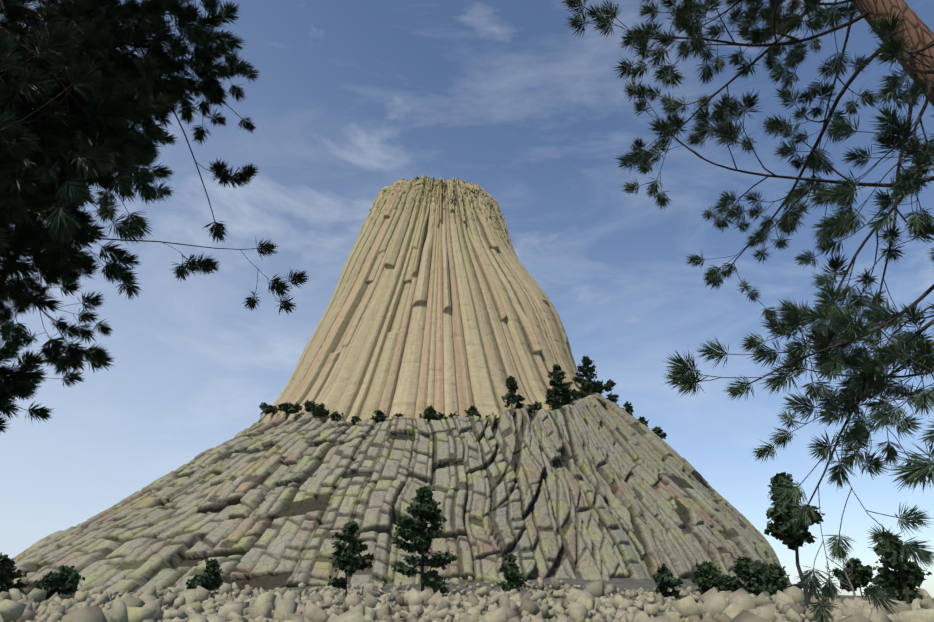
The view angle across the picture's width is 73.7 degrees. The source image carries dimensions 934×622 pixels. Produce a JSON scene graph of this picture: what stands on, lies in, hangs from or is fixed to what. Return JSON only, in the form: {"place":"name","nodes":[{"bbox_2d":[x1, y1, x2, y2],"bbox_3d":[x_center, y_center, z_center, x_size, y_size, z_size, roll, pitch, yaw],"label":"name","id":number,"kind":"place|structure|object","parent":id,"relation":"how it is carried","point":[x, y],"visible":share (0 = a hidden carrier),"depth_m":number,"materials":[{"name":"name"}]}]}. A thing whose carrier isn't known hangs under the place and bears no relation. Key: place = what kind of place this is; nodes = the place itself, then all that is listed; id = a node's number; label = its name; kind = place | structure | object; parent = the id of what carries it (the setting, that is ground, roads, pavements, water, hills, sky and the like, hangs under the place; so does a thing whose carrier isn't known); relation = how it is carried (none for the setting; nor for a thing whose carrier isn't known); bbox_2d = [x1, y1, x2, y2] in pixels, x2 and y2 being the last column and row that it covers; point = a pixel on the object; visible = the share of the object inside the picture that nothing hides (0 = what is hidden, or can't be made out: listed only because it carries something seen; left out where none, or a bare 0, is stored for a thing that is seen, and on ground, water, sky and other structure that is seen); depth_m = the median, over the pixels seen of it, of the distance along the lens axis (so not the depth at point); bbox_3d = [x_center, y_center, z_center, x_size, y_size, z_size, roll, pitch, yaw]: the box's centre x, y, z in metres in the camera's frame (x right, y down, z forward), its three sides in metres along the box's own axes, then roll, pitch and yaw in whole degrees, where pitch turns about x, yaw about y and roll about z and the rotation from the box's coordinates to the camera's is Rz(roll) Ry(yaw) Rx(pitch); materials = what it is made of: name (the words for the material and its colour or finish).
{"place":"outdoors","nodes":[
{"label":"outdoors","id":0,"kind":"place"},
{"bbox_2d":[47,577,869,621],"bbox_3d":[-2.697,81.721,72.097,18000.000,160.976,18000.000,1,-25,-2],"label":"terrain","id":1,"kind":"structure","parent":0,"point":[629,583],"depth_m":191.69,"materials":[{"name":"grey stone"}]},
{"bbox_2d":[0,0,310,434],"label":"pine","id":2,"kind":"object","parent":1,"relation":"on","point":[100,165],"depth_m":6.63,"materials":[{"name":"green plant"}]},
{"bbox_2d":[0,392,790,593],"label":"rock base","id":3,"kind":"object","parent":1,"relation":"on","point":[594,486],"visible":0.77,"depth_m":239.76,"materials":[{"name":"beige stone"}]},
{"bbox_2d":[258,175,587,423],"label":"devils tower columns","id":4,"kind":"structure","parent":3,"relation":"on","point":[440,301],"depth_m":365.27,"materials":[{"name":"beige stone"}]},
{"bbox_2d":[0,576,933,621],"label":"talus boulders","id":5,"kind":"object","parent":1,"relation":"on","point":[200,604],"visible":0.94,"depth_m":52.11,"materials":[{"name":"beige stone"}]},
{"bbox_2d":[561,0,933,621],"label":"pine","id":6,"kind":"object","parent":1,"relation":"on","point":[865,362],"depth_m":5.24,"materials":[{"name":"green plant"}]},
{"bbox_2d":[825,557,855,597],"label":"dead pine snags","id":7,"kind":"object","parent":1,"relation":"on","point":[850,583],"visible":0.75,"depth_m":98.27,"materials":[{"name":"grey wood"}]},
{"bbox_2d":[0,355,931,607],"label":"pine","id":8,"kind":"object","parent":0,"point":[706,576],"depth_m":135.58,"materials":[{"name":"green plant"}]},
{"bbox_2d":[0,0,933,598],"label":"sky","id":9,"kind":"structure","parent":0,"point":[350,100],"materials":[{"name":"blue"}]}
]}

